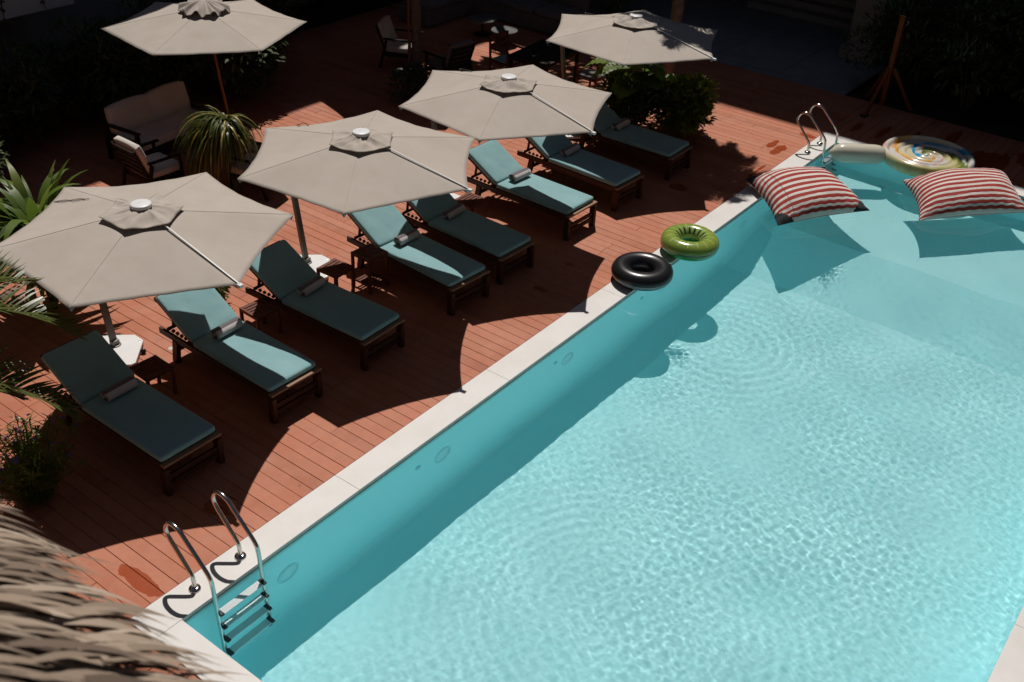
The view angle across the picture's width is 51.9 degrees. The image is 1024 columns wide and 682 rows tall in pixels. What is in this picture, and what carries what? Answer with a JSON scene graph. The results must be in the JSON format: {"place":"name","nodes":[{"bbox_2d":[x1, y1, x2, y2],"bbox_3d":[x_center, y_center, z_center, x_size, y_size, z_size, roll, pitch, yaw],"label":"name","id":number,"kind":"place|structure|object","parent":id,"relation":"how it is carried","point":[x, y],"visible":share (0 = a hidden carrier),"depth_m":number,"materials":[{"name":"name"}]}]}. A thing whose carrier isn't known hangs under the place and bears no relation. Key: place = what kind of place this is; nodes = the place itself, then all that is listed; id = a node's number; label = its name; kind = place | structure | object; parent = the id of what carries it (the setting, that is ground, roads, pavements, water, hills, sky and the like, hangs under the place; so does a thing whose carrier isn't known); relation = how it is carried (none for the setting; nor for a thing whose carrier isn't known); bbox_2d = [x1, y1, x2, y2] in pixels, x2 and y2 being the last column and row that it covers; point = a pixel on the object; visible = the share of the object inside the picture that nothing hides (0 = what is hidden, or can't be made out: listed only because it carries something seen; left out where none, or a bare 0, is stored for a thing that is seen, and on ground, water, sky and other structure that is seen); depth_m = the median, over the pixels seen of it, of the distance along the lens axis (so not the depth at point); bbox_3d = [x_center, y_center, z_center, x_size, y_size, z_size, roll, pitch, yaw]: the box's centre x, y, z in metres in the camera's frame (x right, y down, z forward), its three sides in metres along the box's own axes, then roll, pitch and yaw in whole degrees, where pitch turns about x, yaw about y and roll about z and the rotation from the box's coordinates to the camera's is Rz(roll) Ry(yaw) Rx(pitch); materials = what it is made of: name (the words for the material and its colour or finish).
{"place":"outdoors","nodes":[
{"label":"outdoors","id":0,"kind":"place"},
{"bbox_2d":[210,513,227,524],"bbox_3d":[-2.767,1.681,9.922,0.121,0.004,0.121,18,36,21],"label":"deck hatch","id":1,"kind":"object","parent":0,"point":[217,521],"visible":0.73,"depth_m":9.90,"materials":[{"name":"brown wood"}]},
{"bbox_2d":[1,0,1023,141],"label":"ground","id":2,"kind":"structure","parent":0,"point":[1000,113],"depth_m":20.86,"materials":[{"name":"soil"}]},
{"bbox_2d":[0,499,250,681],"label":"thatched roof","id":3,"kind":"structure","parent":2,"relation":"on","point":[45,614],"depth_m":3.15,"materials":[{"name":"grey plant"}]},
{"bbox_2d":[176,0,298,16],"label":"hedge shrub","id":4,"kind":"object","parent":2,"relation":"on","point":[273,6],"visible":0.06,"depth_m":20.90,"materials":[{"name":"green plant"}]},
{"bbox_2d":[262,0,330,14],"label":"hedge shrub","id":5,"kind":"object","parent":2,"relation":"on","point":[275,5],"visible":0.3,"depth_m":22.44,"materials":[{"name":"green plant"}]},
{"bbox_2d":[0,1,1023,678],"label":"deck","id":6,"kind":"structure","parent":2,"relation":"on","point":[110,503],"depth_m":13.41,"materials":[{"name":"brown wood"}]},
{"bbox_2d":[0,141,9,178],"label":"hedge shrub","id":7,"kind":"object","parent":6,"relation":"on","point":[1,171],"visible":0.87,"depth_m":14.43,"materials":[{"name":"green plant"}]},
{"bbox_2d":[0,34,77,146],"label":"hedge shrub","id":8,"kind":"object","parent":6,"relation":"on","point":[20,75],"visible":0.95,"depth_m":16.19,"materials":[{"name":"green plant"}]},
{"bbox_2d":[0,158,85,308],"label":"paddle leaved plant","id":9,"kind":"object","parent":6,"relation":"on","point":[19,208],"visible":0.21,"depth_m":12.21,"materials":[{"name":"green plant"}]},
{"bbox_2d":[0,251,86,435],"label":"areca palm","id":10,"kind":"object","parent":6,"relation":"on","point":[17,377],"visible":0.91,"depth_m":9.49,"materials":[{"name":"green plant"}]},
{"bbox_2d":[0,405,88,508],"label":"flowering shrub","id":11,"kind":"object","parent":6,"relation":"on","point":[32,475],"visible":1,"depth_m":9.74,"materials":[{"name":"green plant"}]},
{"bbox_2d":[9,13,165,121],"bbox_3d":[-6.906,-4.411,17.189,2.345,1.881,2.256,-13,37,-23],"label":"hedge shrub","id":12,"kind":"object","parent":6,"relation":"on","point":[88,68],"visible":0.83,"depth_m":17.05,"materials":[{"name":"green plant"}]},
{"bbox_2d":[39,330,224,496],"bbox_3d":[-3.872,0.674,10.654,2.006,0.795,0.690,25,39,29],"label":"sunbed","id":13,"kind":"object","parent":6,"relation":"on","point":[156,428],"visible":0.89,"depth_m":10.52,"materials":[{"name":"teal fabric"}]},
{"bbox_2d":[100,376,137,401],"bbox_3d":[-3.995,0.482,10.699,0.144,0.107,0.357,23,39,28],"label":"rolled towel","id":14,"kind":"object","parent":13,"relation":"on","point":[118,389],"visible":1,"depth_m":10.65,"materials":[{"name":"white fabric"}]},
{"bbox_2d":[0,172,293,366],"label":"side post parasol","id":15,"kind":"object","parent":6,"relation":"on","point":[71,248],"visible":0.98,"depth_m":10.12,"materials":[{"name":"beige fabric"}]},
{"bbox_2d":[111,136,184,185],"bbox_3d":[-5.316,-2.615,15.419,0.705,0.883,0.796,26,40,31],"label":"armchair","id":16,"kind":"object","parent":6,"relation":"on","point":[138,163],"visible":0.94,"depth_m":15.27,"materials":[{"name":"black wood"}]},
{"bbox_2d":[129,355,177,394],"bbox_3d":[-3.889,0.427,11.407,0.338,0.360,0.334,27,40,31],"label":"slatted stool","id":17,"kind":"object","parent":6,"relation":"on","point":[148,370],"visible":0.92,"depth_m":11.31,"materials":[{"name":"red wood"}]},
{"bbox_2d":[73,0,235,101],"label":"hedge shrub","id":18,"kind":"object","parent":6,"relation":"on","point":[175,66],"visible":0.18,"depth_m":17.89,"materials":[{"name":"green plant"}]},
{"bbox_2d":[100,81,217,158],"bbox_3d":[-5.587,-3.492,16.737,0.856,0.855,1.690,20,37,24],"label":"sofa","id":19,"kind":"object","parent":6,"relation":"on","point":[158,112],"visible":0.83,"depth_m":16.55,"materials":[{"name":"beige fabric"}]},
{"bbox_2d":[100,0,306,156],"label":"wooden pole parasol","id":20,"kind":"object","parent":6,"relation":"on","point":[214,27],"visible":0.97,"depth_m":15.60,"materials":[{"name":"beige fabric"}]},
{"bbox_2d":[175,104,263,191],"bbox_3d":[-4.239,-2.718,15.292,1.470,1.344,1.216,-4,34,-10],"label":"potted plant","id":21,"kind":"object","parent":6,"relation":"on","point":[214,137],"visible":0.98,"depth_m":14.97,"materials":[{"name":"green plant"}]},
{"bbox_2d":[215,286,230,299],"bbox_3d":[-3.663,-0.686,12.877,0.485,0.615,0.642,12,35,13],"label":"shrub","id":22,"kind":"object","parent":6,"relation":"on","point":[223,293],"visible":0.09,"depth_m":12.90,"materials":[{"name":"green plant"}]},
{"bbox_2d":[154,288,322,423],"bbox_3d":[-3.057,0.050,11.660,2.006,0.795,0.690,26,40,30],"label":"sunbed","id":23,"kind":"object","parent":6,"relation":"on","point":[269,368],"visible":0.85,"depth_m":11.52,"materials":[{"name":"green fabric"}]},
{"bbox_2d":[210,317,242,339],"bbox_3d":[-3.178,-0.144,11.707,0.144,0.107,0.357,24,39,28],"label":"rolled towel","id":24,"kind":"object","parent":23,"relation":"on","point":[227,327],"visible":1,"depth_m":11.65,"materials":[{"name":"white fabric"}]},
{"bbox_2d":[190,0,295,101],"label":"hedge shrub","id":25,"kind":"object","parent":6,"relation":"on","point":[245,60],"visible":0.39,"depth_m":18.12,"materials":[{"name":"green plant"}]},
{"bbox_2d":[181,0,310,79],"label":"hedge shrub","id":26,"kind":"object","parent":6,"relation":"on","point":[295,10],"visible":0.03,"depth_m":19.48,"materials":[{"name":"green plant"}]},
{"bbox_2d":[223,140,268,201],"bbox_3d":[-3.755,-2.654,15.599,0.796,0.883,0.705,14,35,16],"label":"armchair","id":27,"kind":"object","parent":6,"relation":"on","point":[236,171],"visible":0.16,"depth_m":15.48,"materials":[{"name":"black wood"}]},
{"bbox_2d":[239,297,281,333],"bbox_3d":[-2.983,-0.243,12.488,0.338,0.360,0.334,27,40,31],"label":"slatted stool","id":28,"kind":"object","parent":6,"relation":"on","point":[258,310],"visible":0.93,"depth_m":12.39,"materials":[{"name":"red wood"}]},
{"bbox_2d":[245,239,404,371],"bbox_3d":[-2.264,-0.470,12.505,2.006,0.795,0.690,23,39,28],"label":"sunbed","id":29,"kind":"object","parent":6,"relation":"on","point":[282,271],"visible":0.88,"depth_m":12.37,"materials":[{"name":"green fabric"}]},
{"bbox_2d":[297,275,325,295],"bbox_3d":[-2.392,-0.660,12.546,0.144,0.107,0.357,20,37,24],"label":"rolled towel","id":30,"kind":"object","parent":29,"relation":"on","point":[311,285],"visible":1,"depth_m":12.48,"materials":[{"name":"white fabric"}]},
{"bbox_2d":[316,258,354,290],"bbox_3d":[-2.237,-0.784,13.362,0.338,0.360,0.334,22,38,27],"label":"slatted stool","id":31,"kind":"object","parent":6,"relation":"on","point":[335,268],"visible":0.88,"depth_m":13.25,"materials":[{"name":"red wood"}]},
{"bbox_2d":[237,110,474,279],"bbox_3d":[-1.774,-1.450,12.655,2.596,2.290,2.949,2,34,-2],"label":"side post parasol","id":32,"kind":"object","parent":6,"relation":"on","point":[367,161],"visible":0.92,"depth_m":11.82,"materials":[{"name":"beige fabric"}]},
{"bbox_2d":[351,243,388,294],"bbox_3d":[-1.820,-0.927,13.484,0.338,0.500,0.334,26,40,31],"label":"slatted stool","id":33,"kind":"object","parent":6,"relation":"on","point":[369,253],"visible":0.96,"depth_m":13.39,"materials":[{"name":"red wood"}]},
{"bbox_2d":[375,15,422,67],"bbox_3d":[-2.201,-5.827,20.506,0.796,0.883,0.685,8,34,8],"label":"armchair","id":34,"kind":"object","parent":6,"relation":"on","point":[391,42],"visible":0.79,"depth_m":20.31,"materials":[{"name":"beige fabric"}]},
{"bbox_2d":[384,61,431,103],"bbox_3d":[-1.872,-4.689,19.081,0.963,0.709,1.043,25,39,29],"label":"shrub","id":35,"kind":"object","parent":6,"relation":"on","point":[408,76],"visible":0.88,"depth_m":18.99,"materials":[{"name":"green plant"}]},
{"bbox_2d":[391,0,424,76],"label":"wooden pole parasol","id":36,"kind":"object","parent":6,"relation":"on","point":[408,24],"visible":0.3,"depth_m":19.89,"materials":[{"name":"wood"}]},
{"bbox_2d":[411,0,421,81],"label":"tall palm","id":37,"kind":"object","parent":6,"relation":"on","point":[416,41],"visible":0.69,"depth_m":19.38,"materials":[{"name":"brown plant"}]},
{"bbox_2d":[347,205,489,315],"bbox_3d":[-1.254,-1.156,13.619,2.006,0.795,0.690,28,41,32],"label":"sunbed","id":38,"kind":"object","parent":6,"relation":"on","point":[449,271],"visible":0.77,"depth_m":13.43,"materials":[{"name":"green fabric"}]},
{"bbox_2d":[393,228,419,245],"bbox_3d":[-1.368,-1.352,13.671,0.144,0.107,0.357,26,40,31],"label":"rolled towel","id":39,"kind":"object","parent":38,"relation":"on","point":[407,236],"visible":1,"depth_m":13.61,"materials":[{"name":"white fabric"}]},
{"bbox_2d":[422,39,475,81],"bbox_3d":[-1.156,-5.263,19.737,0.705,0.883,0.796,-27,44,-37],"label":"armchair","id":40,"kind":"object","parent":6,"relation":"on","point":[457,56],"visible":0.86,"depth_m":19.50,"materials":[{"name":"black wood"}]},
{"bbox_2d":[401,193,534,284],"bbox_3d":[-0.678,-1.572,14.291,2.006,0.795,0.690,27,40,31],"label":"sunbed","id":41,"kind":"object","parent":6,"relation":"on","point":[494,241],"visible":0.72,"depth_m":14.06,"materials":[{"name":"green fabric"}]},
{"bbox_2d":[442,203,465,219],"bbox_3d":[-0.795,-1.767,14.341,0.144,0.107,0.357,22,38,26],"label":"rolled towel","id":42,"kind":"object","parent":41,"relation":"on","point":[454,211],"visible":1,"depth_m":14.27,"materials":[{"name":"white fabric"}]},
{"bbox_2d":[455,192,486,216],"bbox_3d":[-0.602,-1.884,15.149,0.338,0.360,0.334,25,39,29],"label":"slatted stool","id":43,"kind":"object","parent":6,"relation":"on","point":[470,201],"visible":0.85,"depth_m":15.04,"materials":[{"name":"red wood"}]},
{"bbox_2d":[468,14,497,37],"bbox_3d":[-0.626,-6.704,22.418,0.640,0.360,0.640,25,39,29],"label":"round table","id":44,"kind":"object","parent":6,"relation":"on","point":[482,19],"visible":0.99,"depth_m":22.36,"materials":[{"name":"grey concrete"}]},
{"bbox_2d":[399,0,589,34],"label":"corner sofa","id":45,"kind":"object","parent":6,"relation":"on","point":[544,16],"visible":0.86,"depth_m":22.85,"materials":[{"name":"grey fabric"}]},
{"bbox_2d":[491,26,517,45],"bbox_3d":[-0.162,-6.362,21.992,0.560,0.300,0.560,25,39,29],"label":"round table","id":46,"kind":"object","parent":6,"relation":"on","point":[510,29],"visible":0.6,"depth_m":21.92,"materials":[{"name":"grey concrete"}]},
{"bbox_2d":[398,64,611,198],"bbox_3d":[-0.089,-2.521,14.400,2.949,2.290,2.604,-6,35,-13],"label":"side post parasol","id":47,"kind":"object","parent":6,"relation":"on","point":[532,100],"visible":0.84,"depth_m":13.54,"materials":[{"name":"beige fabric"}]},
{"bbox_2d":[489,30,524,70],"bbox_3d":[-0.086,-5.341,19.927,0.527,0.888,0.520,29,42,34],"label":"wooden chair","id":48,"kind":"object","parent":6,"relation":"on","point":[503,60],"visible":0.77,"depth_m":19.86,"materials":[{"name":"red wood"}]},
{"bbox_2d":[467,140,597,240],"bbox_3d":[0.237,-2.247,15.382,2.006,0.795,0.690,26,40,30],"label":"sunbed","id":49,"kind":"object","parent":6,"relation":"on","point":[495,163],"visible":0.88,"depth_m":15.25,"materials":[{"name":"green fabric"}]},
{"bbox_2d":[508,167,530,181],"bbox_3d":[0.116,-2.441,15.429,0.144,0.107,0.357,27,41,32],"label":"rolled towel","id":50,"kind":"object","parent":49,"relation":"on","point":[520,174],"visible":1,"depth_m":15.36,"materials":[{"name":"white fabric"}]},
{"bbox_2d":[507,39,579,82],"bbox_3d":[0.595,-5.051,19.686,0.870,0.728,1.250,22,38,26],"label":"dining table","id":51,"kind":"object","parent":6,"relation":"on","point":[542,54],"visible":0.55,"depth_m":19.37,"materials":[{"name":"black wood"}]},
{"bbox_2d":[132,132,1023,681],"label":"pool coping","id":52,"kind":"object","parent":6,"relation":"on","point":[226,570],"visible":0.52,"depth_m":10.47,"materials":[{"name":"stone"}]},
{"bbox_2d":[163,490,263,610],"bbox_3d":[-2.591,2.236,9.449,0.694,1.749,0.622,25,39,29],"label":"pool ladder","id":53,"kind":"object","parent":52,"relation":"attached to","point":[195,587],"visible":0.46,"depth_m":9.16,"materials":[{"name":"silver metal"}]},
{"bbox_2d":[611,252,672,290],"bbox_3d":[1.730,-0.930,13.975,0.826,0.239,0.826,25,39,29],"label":"black swim ring","id":54,"kind":"object","parent":52,"relation":"on","point":[657,276],"visible":1,"depth_m":13.79,"materials":[{"name":"black rubber"}]},
{"bbox_2d":[660,223,718,260],"bbox_3d":[2.483,-1.381,14.692,0.822,0.267,0.822,25,39,29],"label":"green swim ring","id":55,"kind":"object","parent":52,"relation":"on","point":[688,242],"visible":1,"depth_m":14.49,"materials":[{"name":"plastic"}]},
{"bbox_2d":[797,103,838,160],"bbox_3d":[5.211,-3.140,18.166,0.694,1.749,0.622,25,39,29],"label":"pool ladder","id":56,"kind":"object","parent":52,"relation":"attached to","point":[820,142],"visible":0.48,"depth_m":17.81,"materials":[{"name":"silver metal"}]},
{"bbox_2d":[517,135,643,211],"bbox_3d":[1.021,-2.769,16.230,2.006,0.795,0.690,27,40,31],"label":"sunbed","id":57,"kind":"object","parent":6,"relation":"on","point":[614,177],"visible":0.8,"depth_m":16.02,"materials":[{"name":"green fabric"}]},
{"bbox_2d":[560,143,580,155],"bbox_3d":[0.904,-2.965,16.280,0.144,0.107,0.357,24,39,28],"label":"rolled towel","id":58,"kind":"object","parent":57,"relation":"on","point":[571,149],"visible":1,"depth_m":16.21,"materials":[{"name":"white fabric"}]},
{"bbox_2d":[574,57,610,88],"bbox_3d":[1.505,-4.910,19.401,0.527,0.888,0.520,26,40,31],"label":"wooden chair","id":59,"kind":"object","parent":6,"relation":"on","point":[588,73],"visible":0.43,"depth_m":19.29,"materials":[{"name":"red wood"}]},
{"bbox_2d":[594,71,663,130],"bbox_3d":[1.937,-4.061,18.035,1.423,1.192,1.440,25,39,29],"label":"flowering bush","id":60,"kind":"object","parent":6,"relation":"on","point":[633,109],"visible":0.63,"depth_m":17.76,"materials":[{"name":"green plant"}]},
{"bbox_2d":[584,58,678,99],"bbox_3d":[2.019,-4.300,18.088,1.717,1.373,1.415,25,39,29],"label":"broad leaved plant","id":61,"kind":"object","parent":6,"relation":"on","point":[653,75],"visible":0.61,"depth_m":17.60,"materials":[{"name":"green plant"}]},
{"bbox_2d":[546,9,717,140],"bbox_3d":[1.854,-4.126,16.974,3.085,2.290,2.663,25,39,29],"label":"side post parasol","id":62,"kind":"object","parent":6,"relation":"on","point":[638,37],"visible":0.9,"depth_m":16.08,"materials":[{"name":"beige fabric"}]},
{"bbox_2d":[579,103,692,180],"bbox_3d":[1.911,-3.364,17.197,2.006,0.795,0.690,24,39,29],"label":"sunbed","id":63,"kind":"object","parent":6,"relation":"on","point":[667,149],"visible":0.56,"depth_m":16.98,"materials":[{"name":"green fabric"}]},
{"bbox_2d":[611,118,629,129],"bbox_3d":[1.785,-3.556,17.241,0.144,0.107,0.357,24,39,29],"label":"rolled towel","id":64,"kind":"object","parent":63,"relation":"on","point":[621,124],"visible":1,"depth_m":17.17,"materials":[{"name":"white fabric"}]},
{"bbox_2d":[664,0,684,75],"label":"wooden post","id":65,"kind":"object","parent":6,"relation":"on","point":[677,10],"visible":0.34,"depth_m":19.44,"materials":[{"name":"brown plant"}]},
{"bbox_2d":[646,72,719,137],"bbox_3d":[2.902,-4.136,18.041,1.299,1.284,1.724,5,34,3],"label":"flowering bush","id":66,"kind":"object","parent":6,"relation":"on","point":[686,106],"visible":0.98,"depth_m":17.59,"materials":[{"name":"green plant"}]},
{"bbox_2d":[860,14,916,117],"bbox_3d":[6.937,-5.041,19.219,1.110,1.774,1.099,25,39,29],"label":"tripod","id":67,"kind":"object","parent":6,"relation":"on","point":[885,77],"visible":1,"depth_m":19.39,"materials":[{"name":"orange wood"}]},
{"bbox_2d":[836,0,958,91],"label":"hedge shrub","id":68,"kind":"object","parent":2,"relation":"on","point":[916,28],"visible":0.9,"depth_m":19.94,"materials":[{"name":"green plant"}]},
{"bbox_2d":[902,0,1021,80],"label":"hedge shrub","id":69,"kind":"object","parent":2,"relation":"on","point":[952,2],"visible":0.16,"depth_m":20.57,"materials":[{"name":"green plant"}]},
{"bbox_2d":[920,0,1023,109],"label":"hedge shrub","id":70,"kind":"object","parent":2,"relation":"on","point":[998,31],"visible":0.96,"depth_m":19.12,"materials":[{"name":"green plant"}]},
{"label":"pool basin","id":71,"kind":"structure","parent":2,"relation":"in","visible":0},
{"bbox_2d":[184,146,1023,621],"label":"waterline band","id":72,"kind":"object","parent":71,"relation":"attached to","point":[444,430],"visible":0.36,"depth_m":11.11,"materials":[{"name":"teal tile"}]},
{"bbox_2d":[185,147,1023,681],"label":"water","id":73,"kind":"structure","parent":0,"point":[761,445],"depth_m":10.52,"materials":[{"name":"teal liquid"}]},
{"bbox_2d":[746,166,869,225],"bbox_3d":[4.497,-2.370,16.223,1.803,0.420,1.460,-10,36,-19],"label":"striped pillow float","id":74,"kind":"object","parent":73,"relation":"on","point":[791,194],"visible":1,"depth_m":15.87,"materials":[{"name":"red fabric"}]},
{"bbox_2d":[828,135,974,176],"bbox_3d":[6.627,-3.194,17.779,2.286,0.330,1.520,16,36,19],"label":"lollipop float","id":75,"kind":"object","parent":73,"relation":"on","point":[914,155],"visible":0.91,"depth_m":17.53,"materials":[{"name":"plastic"}]},
{"bbox_2d":[903,168,1023,220],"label":"striped pillow float","id":76,"kind":"object","parent":73,"relation":"on","point":[952,192],"visible":1,"depth_m":16.19,"materials":[{"name":"red fabric"}]},
{"bbox_2d":[587,0,965,95],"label":"path","id":77,"kind":"structure","parent":0,"point":[800,51],"depth_m":23.05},
{"bbox_2d":[0,0,311,71],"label":"annex building","id":78,"kind":"structure","parent":77,"relation":"on","point":[29,19],"depth_m":19.12,"materials":[{"name":"black"}]},
{"bbox_2d":[0,0,45,21],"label":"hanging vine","id":79,"kind":"object","parent":78,"relation":"hanging from","point":[3,10],"visible":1,"depth_m":16.92,"materials":[{"name":"green plant"}]},
{"bbox_2d":[747,0,856,30],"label":"steps","id":80,"kind":"structure","parent":77,"relation":"on","point":[836,13],"depth_m":24.48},
{"bbox_2d":[838,0,893,64],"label":"building","id":81,"kind":"structure","parent":77,"relation":"on","point":[862,6],"depth_m":21.82,"materials":[{"name":"black"}]}
]}

